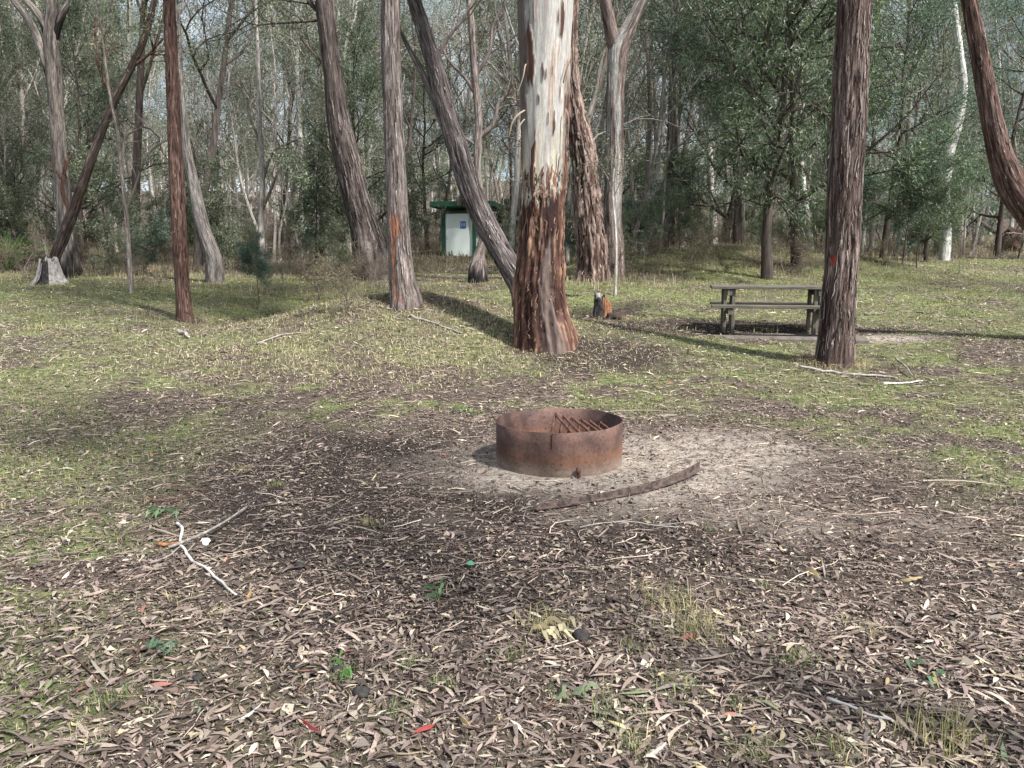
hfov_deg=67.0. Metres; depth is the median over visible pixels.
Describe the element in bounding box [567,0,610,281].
shaggy gum
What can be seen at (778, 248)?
dry scrub
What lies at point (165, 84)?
white gum
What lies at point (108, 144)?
slender gum
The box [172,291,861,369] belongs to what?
bark litter
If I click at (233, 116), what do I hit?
white gum
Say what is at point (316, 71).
pale gum
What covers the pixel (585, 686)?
leaf sprig
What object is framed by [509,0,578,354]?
gum tree
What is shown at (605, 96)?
pale gum
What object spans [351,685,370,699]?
stone
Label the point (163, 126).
white gum
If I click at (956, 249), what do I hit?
dry shrub
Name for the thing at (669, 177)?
slim gum
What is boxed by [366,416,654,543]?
charcoal crumbs
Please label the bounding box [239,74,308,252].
slender gum
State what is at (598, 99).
slender gum
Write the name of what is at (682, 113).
stringybark tree
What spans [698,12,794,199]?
slender gum
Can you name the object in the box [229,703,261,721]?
fallen leaf
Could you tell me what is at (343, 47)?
pale gum
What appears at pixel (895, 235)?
stringybark tree
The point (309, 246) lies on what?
shrub
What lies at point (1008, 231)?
fallen tree
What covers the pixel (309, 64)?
pale gum
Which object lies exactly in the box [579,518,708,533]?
fallen branch
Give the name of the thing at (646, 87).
pale gum
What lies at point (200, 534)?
fallen branch
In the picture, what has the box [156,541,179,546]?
bark piece
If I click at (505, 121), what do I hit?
dead tree
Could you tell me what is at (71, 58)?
slender gum
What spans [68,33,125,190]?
slender gum
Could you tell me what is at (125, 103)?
white gum
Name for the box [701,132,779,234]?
wattle tree
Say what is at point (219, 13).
sky
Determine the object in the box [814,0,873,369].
stringybark tree
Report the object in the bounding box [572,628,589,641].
charcoal
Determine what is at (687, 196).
shrub
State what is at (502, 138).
dark gum
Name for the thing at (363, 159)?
slender gum
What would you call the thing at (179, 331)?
fallen branch
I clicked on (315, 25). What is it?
pale gum
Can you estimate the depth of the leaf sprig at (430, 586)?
3.63 m
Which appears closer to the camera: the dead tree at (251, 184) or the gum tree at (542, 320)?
the gum tree at (542, 320)
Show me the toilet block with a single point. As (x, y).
(458, 229)
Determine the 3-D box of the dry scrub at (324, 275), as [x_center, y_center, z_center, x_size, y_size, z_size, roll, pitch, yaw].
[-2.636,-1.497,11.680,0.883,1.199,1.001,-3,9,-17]
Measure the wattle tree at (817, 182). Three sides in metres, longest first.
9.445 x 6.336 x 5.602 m
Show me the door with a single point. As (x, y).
(457, 225)
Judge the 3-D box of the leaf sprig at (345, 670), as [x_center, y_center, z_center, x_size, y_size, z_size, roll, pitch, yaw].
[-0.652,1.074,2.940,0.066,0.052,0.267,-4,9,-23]
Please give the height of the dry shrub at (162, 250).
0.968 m
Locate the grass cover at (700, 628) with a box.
[0,244,1023,767]
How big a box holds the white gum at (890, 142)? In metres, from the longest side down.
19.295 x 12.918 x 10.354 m
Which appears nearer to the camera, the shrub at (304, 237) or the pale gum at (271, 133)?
the shrub at (304, 237)
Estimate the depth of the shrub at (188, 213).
35.71 m
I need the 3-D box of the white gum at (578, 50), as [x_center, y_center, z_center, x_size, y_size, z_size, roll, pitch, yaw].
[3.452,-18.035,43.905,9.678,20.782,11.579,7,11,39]
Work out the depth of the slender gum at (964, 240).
34.78 m
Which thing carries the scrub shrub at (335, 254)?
on the ground at (492, 467)
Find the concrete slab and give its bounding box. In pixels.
[711,333,869,343]
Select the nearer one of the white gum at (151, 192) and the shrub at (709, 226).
the shrub at (709, 226)
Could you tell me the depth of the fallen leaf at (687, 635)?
3.21 m
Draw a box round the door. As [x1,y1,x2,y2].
[446,214,468,255]
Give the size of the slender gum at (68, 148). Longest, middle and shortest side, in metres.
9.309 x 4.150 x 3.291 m
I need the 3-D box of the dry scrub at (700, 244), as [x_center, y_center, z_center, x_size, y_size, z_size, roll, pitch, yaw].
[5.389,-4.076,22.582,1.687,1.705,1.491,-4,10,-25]
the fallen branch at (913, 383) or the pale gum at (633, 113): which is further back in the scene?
the pale gum at (633, 113)
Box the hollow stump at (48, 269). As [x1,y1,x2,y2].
[30,256,69,284]
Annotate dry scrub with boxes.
[0,212,56,278]
[75,227,108,273]
[119,234,173,290]
[214,221,275,269]
[258,240,298,289]
[287,252,333,301]
[290,251,316,280]
[306,245,367,318]
[307,245,350,292]
[336,250,375,287]
[346,239,386,281]
[367,244,388,292]
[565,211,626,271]
[608,221,648,278]
[626,224,672,272]
[667,217,723,266]
[752,219,811,275]
[785,224,824,271]
[863,232,902,263]
[955,223,977,245]
[972,217,1008,247]
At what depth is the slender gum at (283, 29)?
30.00 m
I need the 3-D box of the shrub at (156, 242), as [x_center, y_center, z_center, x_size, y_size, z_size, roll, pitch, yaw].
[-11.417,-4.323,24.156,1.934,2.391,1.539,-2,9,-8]
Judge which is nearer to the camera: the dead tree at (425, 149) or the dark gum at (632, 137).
the dead tree at (425, 149)
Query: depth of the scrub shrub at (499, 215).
45.53 m
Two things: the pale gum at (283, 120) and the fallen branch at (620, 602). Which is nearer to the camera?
the fallen branch at (620, 602)
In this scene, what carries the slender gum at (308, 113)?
on the ground at (492, 467)
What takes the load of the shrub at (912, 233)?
on the ground at (492, 467)
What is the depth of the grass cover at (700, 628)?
7.60 m
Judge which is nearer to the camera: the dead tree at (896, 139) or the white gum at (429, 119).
the dead tree at (896, 139)
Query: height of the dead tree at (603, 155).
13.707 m
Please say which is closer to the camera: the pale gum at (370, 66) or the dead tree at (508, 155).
the pale gum at (370, 66)
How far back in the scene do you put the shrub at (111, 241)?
24.04 m
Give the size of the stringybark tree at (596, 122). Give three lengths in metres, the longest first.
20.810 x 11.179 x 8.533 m
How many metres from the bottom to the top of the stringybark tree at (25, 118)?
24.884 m
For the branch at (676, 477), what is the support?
on the ground at (492, 467)
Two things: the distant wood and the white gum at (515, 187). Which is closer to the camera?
the white gum at (515, 187)
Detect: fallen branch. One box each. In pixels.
[58,641,99,680]
[119,624,145,682]
[136,485,217,514]
[150,540,191,563]
[168,506,247,548]
[175,521,237,595]
[177,329,189,337]
[256,332,299,343]
[365,414,464,426]
[409,314,462,332]
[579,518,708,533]
[605,595,630,608]
[799,365,897,378]
[803,687,859,699]
[864,309,886,314]
[870,377,971,391]
[883,380,922,384]
[895,358,912,375]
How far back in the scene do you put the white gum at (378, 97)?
56.05 m
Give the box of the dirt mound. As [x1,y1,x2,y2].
[603,312,632,319]
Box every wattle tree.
[22,134,81,229]
[153,107,242,217]
[276,100,324,219]
[366,8,496,250]
[595,120,665,224]
[622,141,663,206]
[622,153,660,206]
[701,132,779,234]
[781,134,826,222]
[798,123,903,226]
[866,87,936,235]
[888,102,998,241]
[974,86,1023,227]
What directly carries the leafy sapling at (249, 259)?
on the ground at (492, 467)
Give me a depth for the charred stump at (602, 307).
14.23 m
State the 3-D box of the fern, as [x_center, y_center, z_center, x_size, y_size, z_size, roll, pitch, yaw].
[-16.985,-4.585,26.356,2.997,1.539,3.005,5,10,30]
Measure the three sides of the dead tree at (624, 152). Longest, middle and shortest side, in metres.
9.720 x 5.348 x 4.234 m
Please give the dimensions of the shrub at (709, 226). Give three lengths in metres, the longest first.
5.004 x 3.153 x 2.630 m
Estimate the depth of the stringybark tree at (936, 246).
37.67 m
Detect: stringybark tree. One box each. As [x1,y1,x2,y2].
[0,0,39,190]
[0,0,122,253]
[0,2,134,215]
[3,0,131,191]
[9,14,65,228]
[119,0,296,267]
[187,0,388,280]
[205,11,286,230]
[237,1,316,210]
[253,0,375,258]
[305,0,442,219]
[357,57,385,216]
[368,0,480,196]
[379,0,422,310]
[404,0,518,181]
[447,5,517,226]
[478,0,692,150]
[498,0,654,217]
[578,32,605,207]
[579,7,667,192]
[630,1,721,176]
[636,2,767,246]
[651,0,818,246]
[679,0,834,244]
[684,77,718,219]
[773,25,826,235]
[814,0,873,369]
[827,0,835,179]
[871,0,980,254]
[873,24,932,220]
[877,25,944,161]
[881,3,997,239]
[937,1,1023,181]
[966,0,1023,102]
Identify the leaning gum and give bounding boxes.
[46,0,246,262]
[134,0,225,282]
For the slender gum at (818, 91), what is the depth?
40.23 m
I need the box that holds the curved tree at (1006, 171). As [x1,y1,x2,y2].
[960,0,1023,229]
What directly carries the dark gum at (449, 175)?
on the ground at (492, 467)
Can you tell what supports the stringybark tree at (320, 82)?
on the ground at (492, 467)
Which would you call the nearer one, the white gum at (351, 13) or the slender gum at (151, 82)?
the white gum at (351, 13)
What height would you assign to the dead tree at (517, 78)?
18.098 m
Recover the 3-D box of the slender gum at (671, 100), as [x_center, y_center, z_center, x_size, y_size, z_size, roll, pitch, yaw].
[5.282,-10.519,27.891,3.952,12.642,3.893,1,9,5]
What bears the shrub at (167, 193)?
on the ground at (492, 467)
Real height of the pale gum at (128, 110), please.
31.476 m
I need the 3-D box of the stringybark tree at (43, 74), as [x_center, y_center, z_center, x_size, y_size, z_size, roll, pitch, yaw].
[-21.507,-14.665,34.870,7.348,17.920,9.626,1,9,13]
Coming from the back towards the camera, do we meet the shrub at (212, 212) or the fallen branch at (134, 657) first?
the shrub at (212, 212)
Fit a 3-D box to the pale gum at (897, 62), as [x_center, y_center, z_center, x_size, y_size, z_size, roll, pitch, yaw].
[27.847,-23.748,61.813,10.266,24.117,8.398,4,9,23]
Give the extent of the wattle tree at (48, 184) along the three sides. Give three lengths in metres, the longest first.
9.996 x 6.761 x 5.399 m
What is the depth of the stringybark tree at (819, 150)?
58.44 m
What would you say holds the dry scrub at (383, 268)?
on the ground at (492, 467)
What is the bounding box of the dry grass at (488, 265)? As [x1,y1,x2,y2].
[0,232,1023,376]
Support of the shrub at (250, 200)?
on the ground at (492, 467)
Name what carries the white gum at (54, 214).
on the ground at (492, 467)
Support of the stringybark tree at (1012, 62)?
on the ground at (492, 467)
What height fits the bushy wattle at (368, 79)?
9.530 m
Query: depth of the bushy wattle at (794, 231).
21.43 m
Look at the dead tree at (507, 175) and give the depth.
98.97 m
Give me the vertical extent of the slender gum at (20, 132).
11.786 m
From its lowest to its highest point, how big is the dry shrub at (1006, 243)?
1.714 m
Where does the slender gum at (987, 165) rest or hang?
on the ground at (492, 467)
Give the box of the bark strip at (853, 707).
[826,696,891,720]
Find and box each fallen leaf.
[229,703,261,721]
[301,718,326,731]
[413,724,434,732]
[460,716,469,725]
[650,742,665,753]
[681,632,695,639]
[807,567,819,575]
[855,708,862,720]
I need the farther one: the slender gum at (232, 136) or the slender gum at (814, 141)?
the slender gum at (232, 136)
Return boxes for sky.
[5,0,1023,194]
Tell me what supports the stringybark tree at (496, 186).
on the ground at (492, 467)
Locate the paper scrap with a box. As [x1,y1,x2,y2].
[202,538,209,544]
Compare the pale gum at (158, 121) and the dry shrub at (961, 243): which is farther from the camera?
the pale gum at (158, 121)
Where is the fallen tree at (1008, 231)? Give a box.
[964,213,1021,251]
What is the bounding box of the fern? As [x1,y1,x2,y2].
[0,231,52,271]
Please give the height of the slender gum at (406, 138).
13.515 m
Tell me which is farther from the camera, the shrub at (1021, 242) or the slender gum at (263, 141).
the slender gum at (263, 141)
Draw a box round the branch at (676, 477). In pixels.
[534,461,703,509]
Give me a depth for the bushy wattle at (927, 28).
25.06 m
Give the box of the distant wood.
[10,109,1023,217]
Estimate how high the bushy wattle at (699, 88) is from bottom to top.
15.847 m
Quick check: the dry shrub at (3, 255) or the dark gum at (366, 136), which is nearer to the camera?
the dry shrub at (3, 255)
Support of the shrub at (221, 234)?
on the ground at (492, 467)
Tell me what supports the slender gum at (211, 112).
on the ground at (492, 467)
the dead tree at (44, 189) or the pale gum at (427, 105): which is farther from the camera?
the pale gum at (427, 105)
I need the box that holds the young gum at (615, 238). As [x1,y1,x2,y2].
[568,131,660,295]
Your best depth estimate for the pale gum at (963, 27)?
38.71 m
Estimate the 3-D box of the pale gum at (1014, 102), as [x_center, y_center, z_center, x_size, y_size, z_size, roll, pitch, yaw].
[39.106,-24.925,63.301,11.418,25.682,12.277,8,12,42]
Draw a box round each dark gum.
[0,0,92,246]
[1,3,46,130]
[26,1,164,230]
[104,0,206,267]
[217,0,315,245]
[226,60,293,215]
[336,0,420,191]
[414,0,512,241]
[431,8,504,198]
[453,0,518,235]
[465,0,518,235]
[605,66,659,194]
[626,1,740,244]
[708,9,803,240]
[867,39,898,222]
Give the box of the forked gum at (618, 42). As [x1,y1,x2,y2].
[599,0,647,278]
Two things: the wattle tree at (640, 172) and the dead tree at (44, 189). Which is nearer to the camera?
the dead tree at (44, 189)
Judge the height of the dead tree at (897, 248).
9.111 m
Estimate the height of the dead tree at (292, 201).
16.977 m
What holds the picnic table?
on the concrete slab
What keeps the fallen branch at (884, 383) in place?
on the ground at (492, 467)
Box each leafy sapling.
[233,230,276,302]
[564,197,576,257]
[862,154,884,219]
[863,180,892,252]
[869,143,968,267]
[875,132,953,263]
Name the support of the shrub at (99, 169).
on the ground at (492, 467)
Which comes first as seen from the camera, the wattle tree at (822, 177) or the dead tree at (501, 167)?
the wattle tree at (822, 177)
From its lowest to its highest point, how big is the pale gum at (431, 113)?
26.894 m
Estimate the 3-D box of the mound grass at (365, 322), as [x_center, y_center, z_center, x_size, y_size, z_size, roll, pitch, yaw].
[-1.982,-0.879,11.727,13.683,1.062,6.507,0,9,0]
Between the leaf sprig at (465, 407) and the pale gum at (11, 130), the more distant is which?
the pale gum at (11, 130)
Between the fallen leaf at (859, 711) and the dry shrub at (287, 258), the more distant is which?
the dry shrub at (287, 258)
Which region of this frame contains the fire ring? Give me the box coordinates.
[496,408,622,478]
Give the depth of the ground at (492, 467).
5.43 m
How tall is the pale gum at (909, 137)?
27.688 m
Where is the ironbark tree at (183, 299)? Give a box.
[162,0,193,322]
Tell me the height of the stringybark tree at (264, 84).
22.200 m
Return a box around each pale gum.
[0,0,95,258]
[0,0,133,257]
[4,2,32,220]
[7,9,45,144]
[8,0,157,190]
[10,0,83,277]
[23,0,134,241]
[40,0,232,188]
[43,0,163,239]
[62,0,140,229]
[81,1,199,201]
[90,0,197,213]
[115,12,200,220]
[143,0,215,134]
[181,0,314,230]
[187,28,233,222]
[191,80,244,186]
[209,1,345,237]
[209,15,305,226]
[235,0,335,185]
[235,0,380,246]
[240,51,296,218]
[264,0,422,254]
[265,0,434,136]
[271,1,380,140]
[282,0,455,121]
[283,2,413,197]
[284,0,419,153]
[289,0,358,241]
[367,0,457,228]
[378,1,496,235]
[404,0,465,215]
[407,96,432,216]
[408,0,521,200]
[424,0,606,147]
[430,0,508,199]
[434,0,517,200]
[444,0,585,111]
[446,6,516,212]
[567,0,644,199]
[579,0,698,245]
[579,8,695,199]
[581,2,650,170]
[591,2,644,203]
[605,3,705,168]
[622,1,788,222]
[638,0,786,201]
[687,9,769,242]
[781,4,917,241]
[808,0,965,174]
[811,0,930,251]
[813,0,932,225]
[872,2,1023,218]
[889,0,999,152]
[889,0,1010,251]
[892,0,1023,251]
[896,0,1023,246]
[901,1,1022,231]
[916,54,1006,113]
[925,0,1023,83]
[947,2,1023,234]
[965,60,1023,139]
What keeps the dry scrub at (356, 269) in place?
on the ground at (492, 467)
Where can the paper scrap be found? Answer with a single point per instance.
(205, 541)
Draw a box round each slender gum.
[0,0,40,265]
[0,0,73,179]
[1,59,69,214]
[1,111,34,158]
[23,0,123,262]
[37,106,106,202]
[46,37,157,241]
[63,0,151,255]
[66,0,166,292]
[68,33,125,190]
[74,5,166,227]
[75,63,133,194]
[112,0,189,212]
[121,0,200,212]
[122,0,220,183]
[149,81,210,192]
[153,0,287,257]
[182,0,286,251]
[186,0,305,262]
[190,66,278,230]
[191,63,278,258]
[223,0,382,257]
[230,71,301,233]
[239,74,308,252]
[277,0,408,252]
[278,81,362,258]
[300,16,407,210]
[346,27,423,221]
[374,83,421,183]
[405,76,490,220]
[429,52,518,200]
[471,0,518,195]
[499,62,587,192]
[565,0,680,264]
[565,1,642,210]
[567,19,662,196]
[567,64,598,183]
[579,1,680,176]
[582,0,668,232]
[603,0,701,247]
[655,76,701,183]
[679,109,718,198]
[692,24,730,206]
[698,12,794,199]
[704,1,778,238]
[719,140,756,235]
[776,27,823,218]
[780,0,827,246]
[781,2,827,237]
[800,0,895,253]
[916,56,1015,253]
[926,47,1023,257]
[956,99,1016,230]
[966,56,1023,241]
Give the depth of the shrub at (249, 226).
28.94 m
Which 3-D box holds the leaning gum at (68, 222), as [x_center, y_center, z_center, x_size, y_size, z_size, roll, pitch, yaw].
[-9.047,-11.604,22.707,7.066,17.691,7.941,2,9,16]
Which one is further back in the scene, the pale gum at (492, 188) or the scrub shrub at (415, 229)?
the pale gum at (492, 188)
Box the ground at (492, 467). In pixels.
[0,181,1023,767]
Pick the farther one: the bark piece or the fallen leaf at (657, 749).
the bark piece
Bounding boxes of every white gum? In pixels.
[0,1,40,107]
[2,1,125,240]
[3,0,47,242]
[4,0,164,240]
[80,12,157,199]
[107,1,221,221]
[124,2,239,149]
[144,34,209,178]
[151,0,262,187]
[179,0,272,226]
[186,2,303,217]
[187,0,327,271]
[211,85,278,207]
[231,0,445,250]
[236,19,295,214]
[238,0,346,256]
[261,0,464,215]
[306,1,422,203]
[312,1,454,193]
[340,0,449,238]
[373,0,468,200]
[383,1,468,211]
[383,100,436,208]
[402,0,500,176]
[413,57,492,161]
[414,104,472,200]
[480,0,636,183]
[497,0,681,190]
[502,0,642,249]
[580,0,729,250]
[595,0,825,245]
[627,6,737,233]
[682,1,760,243]
[783,0,827,248]
[801,11,933,244]
[868,75,954,203]
[870,0,1013,243]
[887,0,1023,247]
[914,13,1020,239]
[922,0,1023,227]
[938,1,967,260]
[967,2,1021,83]
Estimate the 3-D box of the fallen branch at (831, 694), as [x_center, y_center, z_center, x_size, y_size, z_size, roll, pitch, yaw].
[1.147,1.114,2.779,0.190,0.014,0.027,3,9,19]
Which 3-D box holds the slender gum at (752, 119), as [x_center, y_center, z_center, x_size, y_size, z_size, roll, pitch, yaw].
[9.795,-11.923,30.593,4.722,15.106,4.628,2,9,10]
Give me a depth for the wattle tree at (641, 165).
40.11 m
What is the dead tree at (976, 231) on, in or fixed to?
on the ground at (492, 467)
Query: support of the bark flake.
on the ground at (492, 467)
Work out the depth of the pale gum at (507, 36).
37.23 m
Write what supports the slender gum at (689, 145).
on the ground at (492, 467)
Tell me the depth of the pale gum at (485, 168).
79.48 m
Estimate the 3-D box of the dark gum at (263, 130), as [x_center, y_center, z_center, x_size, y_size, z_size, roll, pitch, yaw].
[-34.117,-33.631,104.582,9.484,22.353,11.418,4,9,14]
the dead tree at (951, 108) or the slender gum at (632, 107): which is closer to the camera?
the slender gum at (632, 107)
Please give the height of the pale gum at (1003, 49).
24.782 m
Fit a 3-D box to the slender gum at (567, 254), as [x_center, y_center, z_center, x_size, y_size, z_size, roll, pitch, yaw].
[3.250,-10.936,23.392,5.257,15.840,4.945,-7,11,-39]
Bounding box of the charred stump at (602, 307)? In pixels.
[593,290,611,318]
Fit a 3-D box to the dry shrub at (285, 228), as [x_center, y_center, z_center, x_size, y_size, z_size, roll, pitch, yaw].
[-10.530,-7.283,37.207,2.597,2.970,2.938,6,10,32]
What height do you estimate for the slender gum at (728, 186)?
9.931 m
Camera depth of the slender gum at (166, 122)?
51.62 m
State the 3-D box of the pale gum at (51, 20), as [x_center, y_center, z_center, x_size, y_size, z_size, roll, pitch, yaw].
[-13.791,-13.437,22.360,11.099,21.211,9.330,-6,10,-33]
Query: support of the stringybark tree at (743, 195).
on the ground at (492, 467)
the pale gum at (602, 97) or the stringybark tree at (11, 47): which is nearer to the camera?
the stringybark tree at (11, 47)
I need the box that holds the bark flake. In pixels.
[900,577,921,581]
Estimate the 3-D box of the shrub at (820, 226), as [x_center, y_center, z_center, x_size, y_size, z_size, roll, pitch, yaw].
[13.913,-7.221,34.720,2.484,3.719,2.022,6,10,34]
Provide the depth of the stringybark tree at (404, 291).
11.63 m
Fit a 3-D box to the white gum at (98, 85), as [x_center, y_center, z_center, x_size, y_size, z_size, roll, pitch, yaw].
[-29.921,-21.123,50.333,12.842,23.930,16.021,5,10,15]
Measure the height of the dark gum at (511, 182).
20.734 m
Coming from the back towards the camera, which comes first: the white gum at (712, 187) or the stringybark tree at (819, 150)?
the stringybark tree at (819, 150)
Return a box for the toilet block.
[430,200,503,255]
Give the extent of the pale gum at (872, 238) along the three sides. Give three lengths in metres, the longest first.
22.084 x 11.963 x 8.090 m
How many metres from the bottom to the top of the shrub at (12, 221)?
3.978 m
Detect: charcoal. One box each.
[191,673,203,681]
[294,561,304,568]
[332,665,341,672]
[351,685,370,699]
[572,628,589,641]
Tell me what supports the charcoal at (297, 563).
on the ground at (492, 467)
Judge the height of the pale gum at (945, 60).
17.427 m
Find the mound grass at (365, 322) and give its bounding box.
[1,292,906,394]
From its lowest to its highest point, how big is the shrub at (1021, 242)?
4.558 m
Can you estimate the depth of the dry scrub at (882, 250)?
23.64 m
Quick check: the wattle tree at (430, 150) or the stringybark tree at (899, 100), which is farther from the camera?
the stringybark tree at (899, 100)
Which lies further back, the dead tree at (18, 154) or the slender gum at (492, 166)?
the slender gum at (492, 166)
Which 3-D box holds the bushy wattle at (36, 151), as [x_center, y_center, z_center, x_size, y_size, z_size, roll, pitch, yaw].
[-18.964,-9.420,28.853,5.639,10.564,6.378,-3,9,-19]
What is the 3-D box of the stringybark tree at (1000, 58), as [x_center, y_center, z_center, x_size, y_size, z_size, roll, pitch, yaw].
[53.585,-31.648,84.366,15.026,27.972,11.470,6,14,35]
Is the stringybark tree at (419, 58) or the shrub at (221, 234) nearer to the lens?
the shrub at (221, 234)
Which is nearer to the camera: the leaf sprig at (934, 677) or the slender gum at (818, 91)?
the leaf sprig at (934, 677)
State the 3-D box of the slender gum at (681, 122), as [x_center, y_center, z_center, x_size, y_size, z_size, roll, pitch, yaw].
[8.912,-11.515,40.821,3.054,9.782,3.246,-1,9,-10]
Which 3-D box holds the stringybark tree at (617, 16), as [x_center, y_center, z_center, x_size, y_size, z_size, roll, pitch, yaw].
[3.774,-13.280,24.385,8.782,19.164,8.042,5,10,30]
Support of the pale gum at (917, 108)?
on the ground at (492, 467)
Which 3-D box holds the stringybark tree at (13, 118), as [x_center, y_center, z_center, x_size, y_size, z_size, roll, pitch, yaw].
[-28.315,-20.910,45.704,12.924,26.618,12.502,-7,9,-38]
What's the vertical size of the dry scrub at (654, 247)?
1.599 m
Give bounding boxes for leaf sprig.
[125,638,179,653]
[145,506,187,517]
[329,649,353,686]
[422,578,444,607]
[457,406,479,411]
[529,616,576,642]
[537,681,601,709]
[888,655,945,689]
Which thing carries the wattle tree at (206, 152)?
on the ground at (492, 467)
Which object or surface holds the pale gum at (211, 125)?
on the ground at (492, 467)
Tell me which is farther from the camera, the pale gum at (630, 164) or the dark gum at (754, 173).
the dark gum at (754, 173)
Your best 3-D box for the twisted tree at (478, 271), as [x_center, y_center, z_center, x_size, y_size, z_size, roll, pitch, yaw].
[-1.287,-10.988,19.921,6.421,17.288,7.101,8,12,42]
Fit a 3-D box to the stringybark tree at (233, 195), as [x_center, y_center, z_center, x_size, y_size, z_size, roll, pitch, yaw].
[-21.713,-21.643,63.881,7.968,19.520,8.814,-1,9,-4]
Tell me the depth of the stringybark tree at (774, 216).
40.41 m
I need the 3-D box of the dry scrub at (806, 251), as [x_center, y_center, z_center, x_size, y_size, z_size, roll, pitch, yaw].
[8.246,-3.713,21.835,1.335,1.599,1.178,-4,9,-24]
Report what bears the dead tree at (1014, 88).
on the ground at (492, 467)
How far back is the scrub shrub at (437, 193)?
56.88 m
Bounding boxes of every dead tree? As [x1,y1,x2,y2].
[2,13,82,244]
[2,83,71,256]
[24,34,162,250]
[128,1,304,259]
[186,7,320,231]
[222,0,381,258]
[228,0,363,191]
[229,34,304,257]
[237,4,372,255]
[256,43,347,260]
[405,113,454,184]
[443,0,598,254]
[451,36,521,197]
[487,102,514,200]
[492,100,514,198]
[493,128,514,201]
[566,0,730,205]
[569,66,660,250]
[579,0,729,179]
[579,0,808,252]
[676,79,778,201]
[815,70,895,240]
[873,66,997,252]
[877,0,1010,255]
[912,19,1023,244]
[949,12,1023,251]
[965,2,1023,253]
[965,4,1023,186]
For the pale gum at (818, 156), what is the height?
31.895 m
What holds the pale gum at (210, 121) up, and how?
on the ground at (492, 467)
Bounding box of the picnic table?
[710,285,856,334]
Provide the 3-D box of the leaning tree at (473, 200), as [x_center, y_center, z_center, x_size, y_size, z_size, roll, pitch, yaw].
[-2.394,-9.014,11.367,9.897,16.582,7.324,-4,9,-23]
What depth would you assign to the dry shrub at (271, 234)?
34.59 m
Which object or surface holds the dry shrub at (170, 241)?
on the ground at (492, 467)
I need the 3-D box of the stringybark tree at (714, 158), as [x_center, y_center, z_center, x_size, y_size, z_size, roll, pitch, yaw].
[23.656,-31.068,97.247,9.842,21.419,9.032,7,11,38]
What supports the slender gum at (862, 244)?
on the ground at (492, 467)
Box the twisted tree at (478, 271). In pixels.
[409,0,519,282]
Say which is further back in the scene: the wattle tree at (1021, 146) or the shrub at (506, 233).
the wattle tree at (1021, 146)
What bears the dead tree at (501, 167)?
on the ground at (492, 467)
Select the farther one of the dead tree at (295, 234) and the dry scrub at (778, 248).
the dead tree at (295, 234)
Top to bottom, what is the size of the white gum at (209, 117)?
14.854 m
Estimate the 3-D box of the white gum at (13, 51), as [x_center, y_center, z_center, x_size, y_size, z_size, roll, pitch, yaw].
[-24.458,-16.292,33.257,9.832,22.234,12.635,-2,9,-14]
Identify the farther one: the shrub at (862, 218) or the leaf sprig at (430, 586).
the shrub at (862, 218)
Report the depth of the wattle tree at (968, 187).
51.42 m
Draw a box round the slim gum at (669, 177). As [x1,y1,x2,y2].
[663,0,679,248]
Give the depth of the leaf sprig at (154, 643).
3.09 m
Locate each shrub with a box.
[0,145,41,242]
[0,174,36,246]
[0,188,40,248]
[0,194,19,271]
[0,237,22,272]
[6,247,41,271]
[22,219,35,251]
[38,149,112,247]
[66,135,171,271]
[74,200,108,249]
[75,211,118,259]
[83,211,124,274]
[90,245,125,274]
[115,208,171,275]
[140,186,171,250]
[140,211,172,265]
[151,244,170,259]
[156,145,237,249]
[158,164,208,240]
[161,181,215,240]
[162,216,192,256]
[185,141,257,273]
[187,237,193,264]
[207,194,241,250]
[211,209,232,260]
[228,203,257,266]
[233,191,264,244]
[236,217,272,259]
[264,122,371,273]
[265,208,318,257]
[267,199,309,252]
[267,229,295,251]
[278,191,310,240]
[279,249,294,266]
[285,221,314,257]
[297,214,318,258]
[301,197,349,261]
[309,192,385,273]
[312,212,355,278]
[332,212,351,262]
[366,156,448,262]
[379,203,423,237]
[409,215,427,246]
[410,224,431,255]
[421,162,455,234]
[494,194,518,233]
[497,196,519,253]
[498,215,518,252]
[622,174,679,248]
[622,206,641,249]
[622,208,635,251]
[626,194,672,256]
[649,145,718,247]
[658,182,708,250]
[662,148,724,245]
[673,203,722,245]
[692,196,720,243]
[712,229,732,243]
[715,218,732,243]
[742,212,783,246]
[745,192,763,242]
[745,210,780,244]
[747,212,773,244]
[772,191,824,243]
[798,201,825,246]
[799,191,825,249]
[813,197,869,240]
[898,215,937,255]
[905,224,936,260]
[937,225,985,256]
[950,237,964,259]
[952,235,974,254]
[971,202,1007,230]
[990,226,1023,258]
[1005,208,1023,258]
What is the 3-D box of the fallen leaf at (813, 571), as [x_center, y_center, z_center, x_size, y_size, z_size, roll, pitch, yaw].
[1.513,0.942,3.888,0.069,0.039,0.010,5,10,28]
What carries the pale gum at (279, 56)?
on the ground at (492, 467)
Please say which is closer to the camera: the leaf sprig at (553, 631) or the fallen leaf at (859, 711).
the fallen leaf at (859, 711)
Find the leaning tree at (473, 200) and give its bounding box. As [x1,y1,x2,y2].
[400,0,516,305]
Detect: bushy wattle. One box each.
[0,0,82,265]
[0,0,167,264]
[277,0,427,249]
[579,0,925,246]
[631,0,826,243]
[657,0,991,267]
[668,0,937,279]
[771,0,1019,260]
[878,104,993,261]
[883,0,1023,256]
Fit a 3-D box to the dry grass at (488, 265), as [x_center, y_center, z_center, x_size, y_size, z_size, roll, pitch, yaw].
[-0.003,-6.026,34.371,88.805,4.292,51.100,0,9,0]

